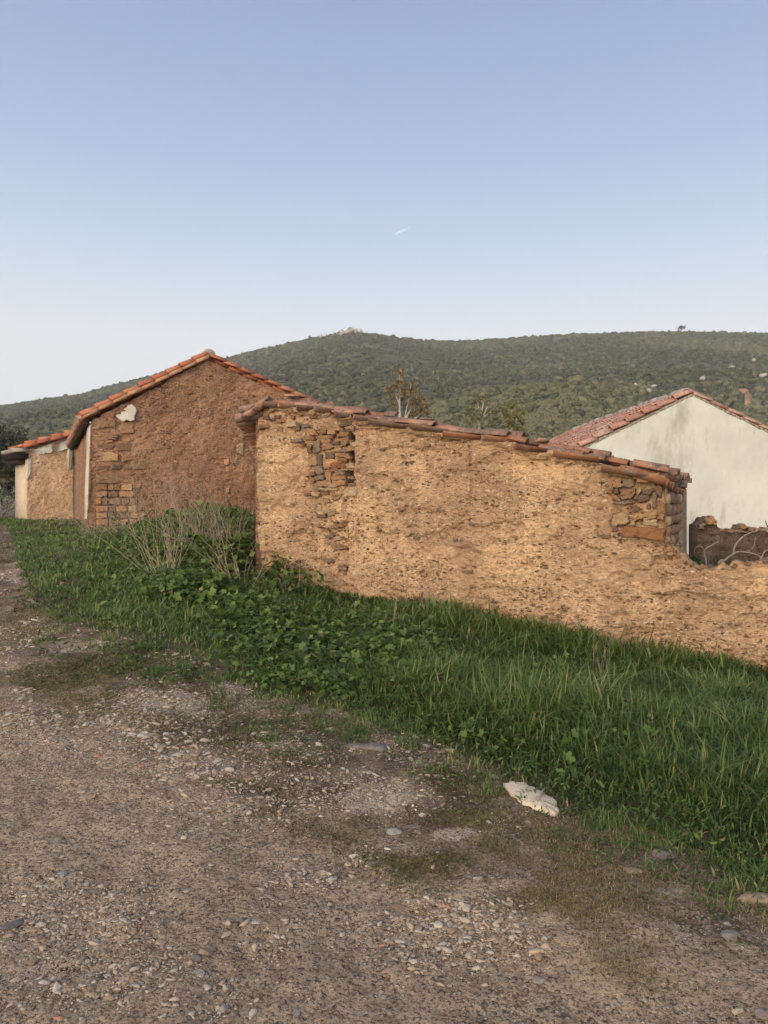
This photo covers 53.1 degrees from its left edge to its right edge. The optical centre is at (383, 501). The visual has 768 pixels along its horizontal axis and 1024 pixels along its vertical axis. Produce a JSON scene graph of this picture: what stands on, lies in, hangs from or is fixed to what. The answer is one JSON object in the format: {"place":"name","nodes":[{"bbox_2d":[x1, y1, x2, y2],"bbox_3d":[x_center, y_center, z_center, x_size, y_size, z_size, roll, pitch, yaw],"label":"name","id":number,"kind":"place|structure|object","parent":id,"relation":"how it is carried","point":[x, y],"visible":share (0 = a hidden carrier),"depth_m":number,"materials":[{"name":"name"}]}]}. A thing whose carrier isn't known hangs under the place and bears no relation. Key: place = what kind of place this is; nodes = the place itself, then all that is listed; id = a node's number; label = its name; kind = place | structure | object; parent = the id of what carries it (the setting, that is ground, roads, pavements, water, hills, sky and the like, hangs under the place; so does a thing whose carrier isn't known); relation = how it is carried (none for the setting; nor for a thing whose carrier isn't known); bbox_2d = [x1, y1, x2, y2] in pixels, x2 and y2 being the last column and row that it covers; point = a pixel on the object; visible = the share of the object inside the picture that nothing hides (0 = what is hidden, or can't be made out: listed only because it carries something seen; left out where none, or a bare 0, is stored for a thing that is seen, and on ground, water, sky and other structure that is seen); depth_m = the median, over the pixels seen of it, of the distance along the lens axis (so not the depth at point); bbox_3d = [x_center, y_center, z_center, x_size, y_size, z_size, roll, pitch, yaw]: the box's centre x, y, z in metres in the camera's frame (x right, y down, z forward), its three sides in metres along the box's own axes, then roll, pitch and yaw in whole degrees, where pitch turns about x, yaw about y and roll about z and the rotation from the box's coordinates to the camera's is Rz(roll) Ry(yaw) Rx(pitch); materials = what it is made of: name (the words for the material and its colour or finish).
{"place":"outdoors","nodes":[
{"label":"outdoors","id":0,"kind":"place"},
{"bbox_2d":[0,523,767,1023],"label":"dirt track","id":1,"kind":"structure","parent":0,"point":[46,821],"depth_m":2.88,"materials":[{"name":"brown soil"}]},
{"bbox_2d":[0,919,24,929],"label":"stone","id":2,"kind":"object","parent":1,"relation":"on","point":[13,924],"visible":1,"depth_m":2.62,"materials":[{"name":"stone"}]},
{"bbox_2d":[0,430,31,514],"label":"oak tree","id":3,"kind":"object","parent":1,"relation":"on","point":[7,472],"visible":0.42,"depth_m":45.74,"materials":[{"name":"green plant"}]},
{"bbox_2d":[38,980,50,984],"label":"stone","id":4,"kind":"object","parent":1,"relation":"on","point":[43,982],"visible":1,"depth_m":2.35,"materials":[{"name":"beige stone"}]},
{"bbox_2d":[57,870,68,874],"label":"stone","id":5,"kind":"object","parent":1,"relation":"on","point":[63,872],"visible":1,"depth_m":2.93,"materials":[{"name":"grey stone"}]},
{"bbox_2d":[191,968,204,977],"bbox_3d":[-0.584,1.475,2.394,0.055,0.023,0.026,0,0,0],"label":"stone","id":6,"kind":"object","parent":1,"relation":"on","point":[199,972],"visible":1,"depth_m":2.39,"materials":[{"name":"grey stone"}]},
{"bbox_2d":[194,954,201,961],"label":"stone","id":7,"kind":"object","parent":1,"relation":"on","point":[197,957],"visible":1,"depth_m":2.46,"materials":[{"name":"stone"}]},
{"bbox_2d":[198,948,211,955],"bbox_3d":[-0.579,1.463,2.488,0.045,0.034,0.033,0,0,0],"label":"stone","id":8,"kind":"object","parent":1,"relation":"on","point":[205,951],"visible":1,"depth_m":2.48,"materials":[{"name":"beige stone"}]},
{"bbox_2d":[219,1004,227,1012],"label":"stone","id":9,"kind":"object","parent":1,"relation":"on","point":[223,1008],"visible":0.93,"depth_m":2.25,"materials":[{"name":"grey stone"}]},
{"bbox_2d":[221,1016,233,1023],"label":"stone","id":10,"kind":"object","parent":1,"relation":"on","point":[228,1020],"visible":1,"depth_m":2.20,"materials":[{"name":"beige stone"}]},
{"bbox_2d":[293,1008,300,1016],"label":"stone","id":11,"kind":"object","parent":1,"relation":"on","point":[297,1012],"visible":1,"depth_m":2.26,"materials":[{"name":"grey stone"}]},
{"bbox_2d":[325,963,333,968],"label":"stone","id":12,"kind":"object","parent":1,"relation":"on","point":[329,966],"visible":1,"depth_m":2.48,"materials":[{"name":"stone"}]},
{"bbox_2d":[344,742,388,751],"bbox_3d":[-0.103,1.370,4.266,0.258,0.043,0.120,0,0,0],"label":"stone","id":13,"kind":"object","parent":1,"relation":"on","point":[377,746],"visible":0.87,"depth_m":4.25,"materials":[{"name":"grey stone"}]},
{"bbox_2d":[0,529,767,1014],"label":"moss","id":14,"kind":"object","parent":1,"relation":"on","point":[450,819],"visible":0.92,"depth_m":3.37,"materials":[{"name":"green plant"}]},
{"bbox_2d":[386,827,402,835],"bbox_3d":[0.049,1.444,3.358,0.081,0.024,0.042,0,0,0],"label":"stone","id":15,"kind":"object","parent":1,"relation":"on","point":[393,831],"visible":1,"depth_m":3.35,"materials":[{"name":"grey stone"}]},
{"bbox_2d":[473,876,482,879],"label":"stone","id":16,"kind":"object","parent":1,"relation":"on","point":[479,878],"visible":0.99,"depth_m":2.97,"materials":[{"name":"beige stone"}]},
{"bbox_2d":[503,781,558,816],"bbox_3d":[0.710,1.424,3.654,0.179,0.069,0.382,0,0,-22],"label":"mortar slab","id":17,"kind":"object","parent":1,"relation":"on","point":[512,787],"depth_m":3.63,"materials":[{"name":"beige concrete"}]},
{"bbox_2d":[537,787,545,800],"bbox_3d":[0.750,1.391,3.660,0.011,0.014,0.180,0,0,22],"label":"stick","id":18,"kind":"object","parent":17,"relation":"on","point":[540,794],"visible":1,"depth_m":3.64,"materials":[{"name":"beige wood"}]},
{"bbox_2d":[532,975,545,984],"bbox_3d":[0.496,1.534,2.454,0.051,0.026,0.030,0,0,-17],"label":"stone","id":19,"kind":"object","parent":1,"relation":"on","point":[538,980],"visible":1,"depth_m":2.45,"materials":[{"name":"grey stone"}]},
{"bbox_2d":[622,867,642,874],"bbox_3d":[0.988,1.474,3.056,0.085,0.024,0.042,0,0,11],"label":"stone","id":20,"kind":"object","parent":1,"relation":"on","point":[629,870],"visible":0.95,"depth_m":3.05,"materials":[{"name":"beige stone"}]},
{"bbox_2d":[651,848,675,859],"bbox_3d":[1.169,1.477,3.213,0.102,0.045,0.060,0,0,16],"label":"stone","id":21,"kind":"object","parent":1,"relation":"on","point":[658,854],"visible":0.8,"depth_m":3.20,"materials":[{"name":"grey stone"}]},
{"bbox_2d":[720,930,740,939],"bbox_3d":[1.203,1.511,2.665,0.074,0.034,0.044,0,0,0],"label":"stone","id":22,"kind":"object","parent":1,"relation":"on","point":[728,934],"visible":0.96,"depth_m":2.65,"materials":[{"name":"grey stone"}]},
{"bbox_2d":[731,1007,744,1014],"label":"stone","id":23,"kind":"object","parent":1,"relation":"on","point":[737,1010],"visible":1,"depth_m":2.29,"materials":[{"name":"beige stone"}]},
{"bbox_2d":[736,891,767,904],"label":"stone","id":24,"kind":"object","parent":1,"relation":"on","point":[745,897],"visible":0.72,"depth_m":2.88,"materials":[{"name":"beige stone"}]},
{"bbox_2d":[754,1008,767,1019],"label":"stone","id":25,"kind":"object","parent":1,"relation":"on","point":[761,1013],"visible":1,"depth_m":2.27,"materials":[{"name":"beige stone"}]},
{"bbox_2d":[0,336,767,515],"bbox_3d":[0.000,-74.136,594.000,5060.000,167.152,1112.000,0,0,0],"label":"hills","id":26,"kind":"structure","parent":0,"point":[386,358],"depth_m":329.31,"materials":[{"name":"green plant"}]},
{"bbox_2d":[0,422,51,465],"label":"oak tree","id":27,"kind":"object","parent":26,"relation":"on","point":[21,438],"visible":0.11,"depth_m":85.04,"materials":[{"name":"green plant"}]},
{"bbox_2d":[320,327,362,337],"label":"rocky crag","id":28,"kind":"structure","parent":26,"relation":"on","point":[348,330],"depth_m":706.58,"materials":[{"name":"grey stone"}]},
{"bbox_2d":[0,330,767,492],"bbox_3d":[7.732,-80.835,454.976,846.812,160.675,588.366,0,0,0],"label":"scrub","id":29,"kind":"object","parent":26,"relation":"on","point":[598,398],"visible":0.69,"depth_m":398.19,"materials":[{"name":"green plant"}]},
{"bbox_2d":[382,369,431,418],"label":"eucalyptus tree","id":30,"kind":"object","parent":26,"relation":"on","point":[408,391],"visible":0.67,"depth_m":59.88,"materials":[{"name":"green plant"}]},
{"bbox_2d":[738,388,748,393],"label":"bare soil","id":31,"kind":"structure","parent":26,"relation":"on","point":[743,390],"depth_m":296.09,"materials":[{"name":"brown soil"}]},
{"bbox_2d":[744,391,751,405],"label":"bare soil","id":32,"kind":"structure","parent":26,"relation":"on","point":[748,397],"depth_m":281.46,"materials":[{"name":"brown soil"}]},
{"bbox_2d":[0,0,767,404],"label":"sky","id":33,"kind":"structure","parent":0,"point":[180,179],"materials":[{"name":"blue"}]},
{"bbox_2d":[0,494,767,930],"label":"grassy bank","id":34,"kind":"structure","parent":0,"point":[305,692],"depth_m":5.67,"materials":[{"name":"green plant"}]},
{"bbox_2d":[0,485,14,516],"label":"olive shrub","id":35,"kind":"object","parent":34,"relation":"on","point":[5,499],"visible":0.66,"depth_m":30.98,"materials":[{"name":"green plant"}]},
{"bbox_2d":[0,498,14,516],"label":"dry shrub","id":36,"kind":"object","parent":34,"relation":"on","point":[8,514],"visible":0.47,"depth_m":28.49,"materials":[{"name":"grey plant"}]},
{"bbox_2d":[1,430,73,519],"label":"lean to","id":37,"kind":"object","parent":34,"relation":"on","point":[40,471],"visible":0.89,"depth_m":26.15,"materials":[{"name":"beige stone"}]},
{"bbox_2d":[42,498,81,525],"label":"dry weed","id":38,"kind":"object","parent":34,"relation":"on","point":[61,516],"visible":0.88,"depth_m":19.36,"materials":[{"name":"beige plant"}]},
{"bbox_2d":[41,494,133,535],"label":"dry weed","id":39,"kind":"object","parent":34,"relation":"on","point":[110,517],"visible":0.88,"depth_m":12.39,"materials":[{"name":"plant"}]},
{"bbox_2d":[57,492,144,539],"bbox_3d":[-4.725,0.232,12.548,1.623,0.866,0.729,0,0,0],"label":"dry weed","id":40,"kind":"object","parent":34,"relation":"on","point":[88,518],"visible":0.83,"depth_m":12.69,"materials":[{"name":"beige plant"}]},
{"bbox_2d":[97,460,187,524],"bbox_3d":[-5.423,-0.103,16.558,2.638,1.658,0.935,0,0,14],"label":"dry weed","id":41,"kind":"object","parent":34,"relation":"on","point":[134,500],"visible":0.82,"depth_m":16.62,"materials":[{"name":"plant"}]},
{"bbox_2d":[89,440,230,517],"bbox_3d":[-3.809,-0.348,12.849,2.654,1.435,0.658,0,0,8],"label":"dry weed","id":42,"kind":"object","parent":34,"relation":"on","point":[167,488],"visible":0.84,"depth_m":12.84,"materials":[{"name":"plant"}]},
{"bbox_2d":[88,450,254,542],"bbox_3d":[-2.824,-0.017,10.477,2.307,1.543,0.894,0,0,0],"label":"dry weed","id":43,"kind":"object","parent":34,"relation":"on","point":[202,530],"visible":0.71,"depth_m":10.41,"materials":[{"name":"beige plant"}]},
{"bbox_2d":[49,461,303,573],"bbox_3d":[-2.352,0.254,8.796,2.877,1.443,1.272,0,0,0],"label":"dry weed","id":44,"kind":"object","parent":34,"relation":"on","point":[158,556],"visible":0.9,"depth_m":8.92,"materials":[{"name":"plant"}]},
{"bbox_2d":[65,349,318,529],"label":"gabled house","id":45,"kind":"structure","parent":34,"relation":"on","point":[188,406],"depth_m":18.30,"materials":[{"name":"stone"}]},
{"bbox_2d":[121,451,277,565],"bbox_3d":[-2.341,0.115,9.542,2.111,1.491,1.191,0,0,-7],"label":"dry weed","id":46,"kind":"object","parent":34,"relation":"on","point":[217,526],"visible":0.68,"depth_m":9.53,"materials":[{"name":"beige plant"}]},
{"bbox_2d":[185,513,269,587],"bbox_3d":[-1.716,0.549,8.344,0.987,0.933,0.749,0,0,-12],"label":"dry weed","id":47,"kind":"object","parent":34,"relation":"on","point":[225,557],"visible":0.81,"depth_m":8.33,"materials":[{"name":"plant"}]},
{"bbox_2d":[239,542,322,592],"bbox_3d":[-1.117,0.733,8.454,0.999,0.648,0.353,0,0,0],"label":"dry weed","id":48,"kind":"object","parent":34,"relation":"on","point":[292,567],"visible":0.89,"depth_m":8.41,"materials":[{"name":"plant"}]},
{"bbox_2d":[0,494,767,952],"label":"weeds","id":49,"kind":"object","parent":34,"relation":"on","point":[202,584],"visible":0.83,"depth_m":6.50,"materials":[{"name":"green plant"}]},
{"bbox_2d":[392,569,427,625],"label":"dry weed","id":50,"kind":"object","parent":34,"relation":"on","point":[405,602],"visible":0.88,"depth_m":7.10,"materials":[{"name":"plant"}]},
{"bbox_2d":[458,391,503,429],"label":"grey leaved tree","id":51,"kind":"object","parent":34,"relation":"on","point":[480,415],"visible":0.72,"depth_m":61.91,"materials":[{"name":"green plant"}]},
{"bbox_2d":[234,394,767,673],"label":"ruined house","id":52,"kind":"structure","parent":34,"relation":"on","point":[502,520],"depth_m":8.06,"materials":[{"name":"stone"}]},
{"bbox_2d":[500,399,527,432],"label":"yellow green tree","id":53,"kind":"object","parent":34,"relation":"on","point":[510,420],"visible":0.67,"depth_m":57.84,"materials":[{"name":"green plant"}]},
{"bbox_2d":[586,592,611,677],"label":"dry weed","id":54,"kind":"object","parent":34,"relation":"on","point":[596,646],"visible":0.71,"depth_m":6.01,"materials":[{"name":"plant"}]},
{"bbox_2d":[622,584,652,653],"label":"dry weed","id":55,"kind":"object","parent":34,"relation":"on","point":[635,625],"visible":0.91,"depth_m":7.11,"materials":[{"name":"plant"}]},
{"bbox_2d":[549,388,767,554],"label":"white house","id":56,"kind":"structure","parent":34,"relation":"on","point":[717,451],"depth_m":18.02,"materials":[{"name":"white paint"}]},
{"bbox_2d":[689,515,767,565],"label":"broken wall","id":57,"kind":"structure","parent":34,"relation":"on","point":[705,532],"depth_m":12.91,"materials":[{"name":"stone"}]},
{"bbox_2d":[691,520,767,564],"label":"bare fig tree","id":58,"kind":"object","parent":34,"relation":"on","point":[694,558],"visible":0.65,"depth_m":10.60,"materials":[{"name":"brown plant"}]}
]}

